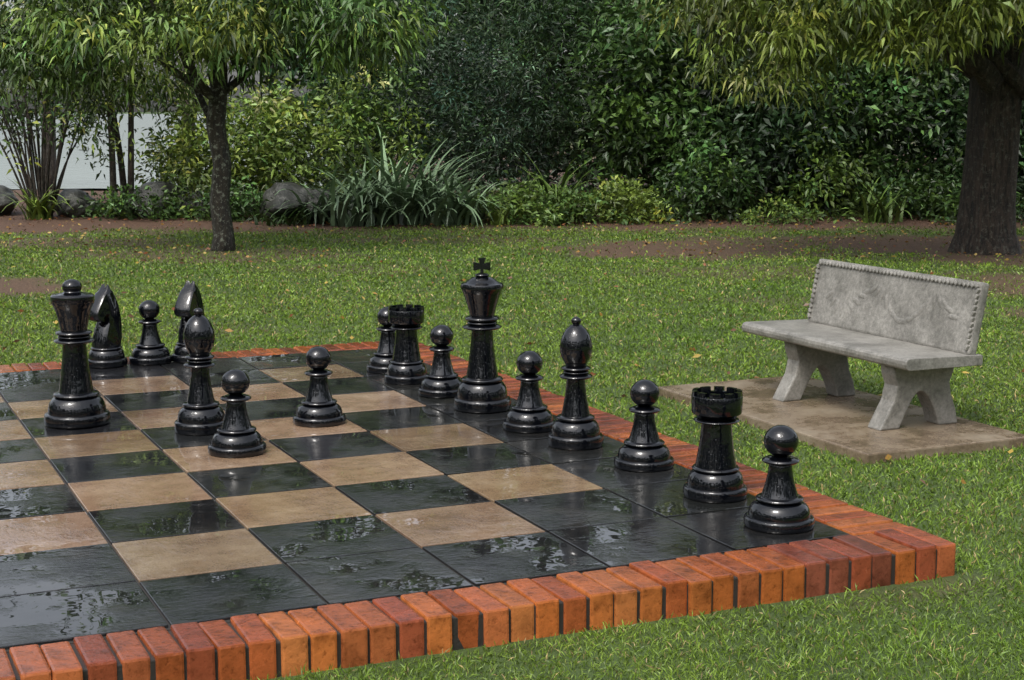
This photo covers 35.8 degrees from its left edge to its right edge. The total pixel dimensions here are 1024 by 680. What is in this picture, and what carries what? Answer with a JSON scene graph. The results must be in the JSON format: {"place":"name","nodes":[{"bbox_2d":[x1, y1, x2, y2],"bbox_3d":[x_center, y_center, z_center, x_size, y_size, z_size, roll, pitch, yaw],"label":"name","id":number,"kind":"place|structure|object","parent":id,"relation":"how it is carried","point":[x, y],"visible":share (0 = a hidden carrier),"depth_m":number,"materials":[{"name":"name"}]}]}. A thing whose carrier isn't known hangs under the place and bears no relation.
{"place":"outdoors","nodes":[
{"label":"outdoors","id":0,"kind":"place"},
{"bbox_2d":[0,114,357,188],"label":"wall","id":1,"kind":"structure","parent":0,"point":[80,174],"depth_m":46.56,"materials":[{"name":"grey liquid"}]},
{"bbox_2d":[0,0,922,111],"label":"sky","id":2,"kind":"structure","parent":0,"point":[234,73],"materials":[{"name":"white"}]},
{"bbox_2d":[0,221,1023,679],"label":"lawn grass","id":3,"kind":"structure","parent":0,"point":[600,289],"depth_m":10.22,"materials":[{"name":"green plant"}]},
{"bbox_2d":[0,112,1023,679],"bbox_3d":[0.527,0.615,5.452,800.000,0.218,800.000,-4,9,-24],"label":"ground","id":4,"kind":"structure","parent":0,"point":[876,242],"depth_m":11.27,"materials":[{"name":"green plant"}]},
{"bbox_2d":[0,185,18,214],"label":"garden rock","id":5,"kind":"object","parent":4,"relation":"on","point":[5,201],"visible":0.84,"depth_m":20.94,"materials":[{"name":"grey stone"}]},
{"bbox_2d":[1,178,75,219],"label":"spiky plant","id":6,"kind":"object","parent":4,"relation":"on","point":[36,208],"visible":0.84,"depth_m":20.50,"materials":[{"name":"green plant"}]},
{"bbox_2d":[54,189,96,217],"bbox_3d":[-5.735,-1.764,20.962,0.556,0.473,0.538,-7,11,-39],"label":"garden rock","id":7,"kind":"object","parent":4,"relation":"on","point":[72,194],"visible":0.74,"depth_m":20.75,"materials":[{"name":"grey stone"}]},
{"bbox_2d":[0,0,163,216],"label":"fan stem shrub","id":8,"kind":"object","parent":4,"relation":"on","point":[38,167],"visible":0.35,"depth_m":20.60,"materials":[{"name":"green plant"}]},
{"bbox_2d":[0,0,206,215],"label":"thin stem tree","id":9,"kind":"object","parent":4,"relation":"on","point":[122,177],"visible":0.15,"depth_m":20.94,"materials":[{"name":"green plant"}]},
{"bbox_2d":[127,181,179,218],"bbox_3d":[-4.754,-1.816,21.083,0.653,0.599,0.943,1,8,9],"label":"garden rock","id":10,"kind":"object","parent":4,"relation":"on","point":[156,185],"visible":0.39,"depth_m":20.76,"materials":[{"name":"grey stone"}]},
{"bbox_2d":[172,186,210,216],"bbox_3d":[-4.190,-1.806,21.163,0.775,0.485,0.564,0,8,0],"label":"garden rock","id":11,"kind":"object","parent":4,"relation":"on","point":[186,203],"visible":0.21,"depth_m":20.92,"materials":[{"name":"grey stone"}]},
{"bbox_2d":[0,0,472,251],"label":"feathery tree","id":12,"kind":"object","parent":4,"relation":"on","point":[213,35],"visible":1,"depth_m":15.76,"materials":[{"name":"green plant"}]},
{"bbox_2d":[244,199,326,226],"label":"fern plant","id":13,"kind":"object","parent":4,"relation":"on","point":[275,219],"visible":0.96,"depth_m":19.92,"materials":[{"name":"green plant"}]},
{"bbox_2d":[126,52,445,217],"bbox_3d":[-3.253,-2.814,21.554,4.748,2.549,3.007,1,8,9],"label":"light green shrub","id":14,"kind":"object","parent":4,"relation":"on","point":[187,167],"visible":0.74,"depth_m":21.19,"materials":[{"name":"green plant"}]},
{"bbox_2d":[260,182,311,218],"bbox_3d":[-2.863,-1.749,20.427,0.697,0.572,0.894,7,11,41],"label":"garden rock","id":15,"kind":"object","parent":4,"relation":"on","point":[277,200],"visible":0.68,"depth_m":20.21,"materials":[{"name":"grey stone"}]},
{"bbox_2d":[270,155,356,226],"bbox_3d":[-2.352,-1.880,20.176,1.689,0.949,1.787,-4,9,-24],"label":"strap leaf plant","id":16,"kind":"object","parent":4,"relation":"on","point":[322,217],"visible":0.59,"depth_m":20.05,"materials":[{"name":"green plant"}]},
{"bbox_2d":[306,188,337,222],"bbox_3d":[-2.427,-1.702,20.390,0.564,0.502,0.609,-5,10,-32],"label":"garden rock","id":17,"kind":"object","parent":4,"relation":"on","point":[315,199],"visible":0.32,"depth_m":20.21,"materials":[{"name":"grey stone"}]},
{"bbox_2d":[286,157,428,226],"bbox_3d":[-1.916,-1.911,19.903,1.852,0.937,1.916,-8,12,-44],"label":"strap leaf plant","id":18,"kind":"object","parent":4,"relation":"on","point":[351,210],"visible":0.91,"depth_m":19.72,"materials":[{"name":"green plant"}]},
{"bbox_2d":[310,121,473,215],"bbox_3d":[-1.655,-2.111,20.370,2.662,1.394,2.468,4,9,23],"label":"strap leaf plant","id":19,"kind":"object","parent":4,"relation":"on","point":[382,162],"visible":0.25,"depth_m":20.29,"materials":[{"name":"green plant"}]},
{"bbox_2d":[323,138,487,226],"bbox_3d":[-1.283,-1.976,20.069,2.219,1.153,2.317,7,11,40],"label":"strap leaf plant","id":20,"kind":"object","parent":4,"relation":"on","point":[395,217],"visible":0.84,"depth_m":19.89,"materials":[{"name":"green plant"}]},
{"bbox_2d":[365,150,513,224],"bbox_3d":[-1.018,-1.932,20.258,2.119,1.040,2.211,-4,9,-24],"label":"strap leaf plant","id":21,"kind":"object","parent":4,"relation":"on","point":[452,181],"visible":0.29,"depth_m":20.13,"materials":[{"name":"green plant"}]},
{"bbox_2d":[364,170,518,228],"bbox_3d":[-0.728,-1.799,19.977,1.822,0.790,1.958,5,10,31],"label":"strap leaf plant","id":22,"kind":"object","parent":4,"relation":"on","point":[444,211],"visible":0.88,"depth_m":19.81,"materials":[{"name":"green plant"}]},
{"bbox_2d":[41,0,889,189],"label":"woodland trunks","id":23,"kind":"object","parent":4,"relation":"on","point":[52,166],"visible":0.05,"depth_m":27.11,"materials":[{"name":"brown plant"}]},
{"bbox_2d":[460,196,484,222],"bbox_3d":[-0.544,-1.657,20.275,0.420,0.431,0.425,-2,9,-13],"label":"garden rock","id":24,"kind":"object","parent":4,"relation":"on","point":[478,208],"visible":0.2,"depth_m":20.16,"materials":[{"name":"grey stone"}]},
{"bbox_2d":[0,341,955,679],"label":"chessboard","id":25,"kind":"object","parent":4,"relation":"on","point":[140,539],"visible":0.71,"depth_m":5.19,"materials":[{"name":"tile"}]},
{"bbox_2d":[44,279,110,428],"bbox_3d":[-1.933,0.051,7.008,0.286,0.644,0.286,-8,12,-44],"label":"chess queen","id":26,"kind":"object","parent":25,"relation":"on","point":[77,401],"visible":1,"depth_m":6.95,"materials":[{"name":"black paint"}]},
{"bbox_2d":[88,284,127,367],"bbox_3d":[-2.201,-0.082,8.585,0.220,0.442,0.220,6,10,33],"label":"chess knight","id":27,"kind":"object","parent":25,"relation":"on","point":[106,351],"visible":0.95,"depth_m":8.54,"materials":[{"name":"black paint"}]},
{"bbox_2d":[129,300,172,364],"bbox_3d":[-1.986,-0.049,8.699,0.236,0.344,0.236,-4,9,-24],"label":"chess pawn","id":28,"kind":"object","parent":25,"relation":"on","point":[150,348],"visible":1,"depth_m":8.65,"materials":[{"name":"black paint"}]},
{"bbox_2d":[172,281,211,362],"bbox_3d":[-1.774,-0.107,8.754,0.220,0.442,0.220,3,9,18],"label":"chess knight","id":29,"kind":"object","parent":25,"relation":"on","point":[189,300],"visible":0.38,"depth_m":8.69,"materials":[{"name":"black paint"}]},
{"bbox_2d":[174,308,224,435],"bbox_3d":[-1.349,0.128,6.853,0.232,0.538,0.232,2,9,16],"label":"chess bishop","id":30,"kind":"object","parent":25,"relation":"on","point":[201,412],"visible":0.98,"depth_m":6.80,"materials":[{"name":"black paint"}]},
{"bbox_2d":[208,369,265,457],"bbox_3d":[-1.120,0.287,6.438,0.236,0.344,0.236,-4,9,-24],"label":"chess pawn","id":31,"kind":"object","parent":25,"relation":"on","point":[236,435],"visible":1,"depth_m":6.39,"materials":[{"name":"black paint"}]},
{"bbox_2d":[293,346,345,426],"bbox_3d":[-0.858,0.198,7.043,0.236,0.344,0.236,-4,9,-24],"label":"chess pawn","id":32,"kind":"object","parent":25,"relation":"on","point":[319,406],"visible":1,"depth_m":6.99,"materials":[{"name":"black paint"}]},
{"bbox_2d":[366,307,395,373],"bbox_3d":[-0.659,-0.007,8.434,0.236,0.344,0.236,-4,9,-24],"label":"chess pawn","id":33,"kind":"object","parent":25,"relation":"on","point":[380,359],"visible":0.66,"depth_m":8.38,"materials":[{"name":"black paint"}]},
{"bbox_2d":[384,304,426,384],"bbox_3d":[-0.538,0.021,8.094,0.232,0.388,0.232,-6,10,-34],"label":"chess rook","id":34,"kind":"object","parent":25,"relation":"on","point":[406,366],"visible":0.96,"depth_m":8.03,"materials":[{"name":"black paint"}]},
{"bbox_2d":[418,325,461,397],"bbox_3d":[-0.342,0.095,7.740,0.236,0.344,0.236,-4,9,-24],"label":"chess pawn","id":35,"kind":"object","parent":25,"relation":"on","point":[441,379],"visible":0.92,"depth_m":7.69,"materials":[{"name":"black paint"}]},
{"bbox_2d":[454,258,510,413],"bbox_3d":[-0.138,-0.028,7.338,0.268,0.704,0.268,0,8,0],"label":"chess king","id":36,"kind":"object","parent":25,"relation":"on","point":[482,388],"visible":1,"depth_m":7.28,"materials":[{"name":"black paint"}]},
{"bbox_2d":[503,351,554,432],"bbox_3d":[0.077,0.216,6.918,0.236,0.344,0.236,-4,9,-24],"label":"chess pawn","id":37,"kind":"object","parent":25,"relation":"on","point":[529,412],"visible":1,"depth_m":6.87,"materials":[{"name":"black paint"}]},
{"bbox_2d":[548,317,602,449],"bbox_3d":[0.264,0.170,6.564,0.232,0.538,0.232,1,8,6],"label":"chess bishop","id":38,"kind":"object","parent":25,"relation":"on","point":[575,425],"visible":1,"depth_m":6.51,"materials":[{"name":"black paint"}]},
{"bbox_2d":[614,379,673,471],"bbox_3d":[0.517,0.323,6.192,0.236,0.344,0.236,-4,9,-24],"label":"chess pawn","id":39,"kind":"object","parent":25,"relation":"on","point":[643,448],"visible":1,"depth_m":6.14,"materials":[{"name":"black paint"}]},
{"bbox_2d":[683,386,747,502],"bbox_3d":[0.735,0.372,5.710,0.232,0.388,0.232,-5,10,-29],"label":"chess rook","id":40,"kind":"object","parent":25,"relation":"on","point":[715,475],"visible":1,"depth_m":5.65,"materials":[{"name":"black paint"}]},
{"bbox_2d":[744,425,814,533],"bbox_3d":[0.898,0.454,5.309,0.236,0.344,0.236,-4,9,-24],"label":"chess pawn","id":41,"kind":"object","parent":25,"relation":"on","point":[778,505],"visible":1,"depth_m":5.26,"materials":[{"name":"black paint"}]},
{"bbox_2d":[294,0,667,214],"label":"dark conifer shrub","id":42,"kind":"object","parent":4,"relation":"on","point":[485,46],"visible":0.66,"depth_m":21.65,"materials":[{"name":"green plant"}]},
{"bbox_2d":[462,194,527,225],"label":"spiky plant","id":43,"kind":"object","parent":4,"relation":"on","point":[502,217],"visible":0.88,"depth_m":19.93,"materials":[{"name":"green plant"}]},
{"bbox_2d":[0,206,1023,484],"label":"fallen leaves","id":44,"kind":"object","parent":4,"relation":"on","point":[888,456],"visible":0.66,"depth_m":16.77,"materials":[{"name":"brown plant"}]},
{"bbox_2d":[57,170,1023,227],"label":"ground cover plants","id":45,"kind":"object","parent":4,"relation":"on","point":[621,201],"visible":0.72,"depth_m":20.16,"materials":[{"name":"green plant"}]},
{"bbox_2d":[485,155,613,217],"bbox_3d":[0.550,-1.974,20.259,1.839,0.958,1.660,-1,8,-5],"label":"spiky plant","id":46,"kind":"object","parent":4,"relation":"on","point":[563,180],"visible":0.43,"depth_m":20.21,"materials":[{"name":"green plant"}]},
{"bbox_2d":[244,0,1023,192],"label":"woodland trees","id":47,"kind":"object","parent":4,"relation":"on","point":[480,3],"visible":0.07,"depth_m":25.93,"materials":[{"name":"green plant"}]},
{"bbox_2d":[543,0,1023,225],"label":"broadleaf hedge","id":48,"kind":"object","parent":4,"relation":"on","point":[711,171],"visible":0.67,"depth_m":20.82,"materials":[{"name":"green plant"}]},
{"bbox_2d":[577,0,1023,255],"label":"broad shade tree","id":49,"kind":"object","parent":4,"relation":"on","point":[982,50],"visible":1,"depth_m":15.06,"materials":[{"name":"green plant"}]},
{"bbox_2d":[658,376,1023,463],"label":"concrete slab","id":50,"kind":"structure","parent":4,"relation":"on","point":[818,415],"depth_m":7.31,"materials":[{"name":"beige concrete"}]},
{"bbox_2d":[742,259,988,430],"bbox_3d":[1.669,-0.003,7.709,0.478,0.669,1.345,-4,9,-24],"label":"garden bench","id":51,"kind":"object","parent":50,"relation":"on","point":[913,334],"visible":1,"depth_m":7.56,"materials":[{"name":"concrete"}]},
{"bbox_2d":[839,176,912,223],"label":"spiky plant","id":52,"kind":"object","parent":4,"relation":"on","point":[880,213],"visible":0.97,"depth_m":20.15,"materials":[{"name":"green plant"}]}
]}

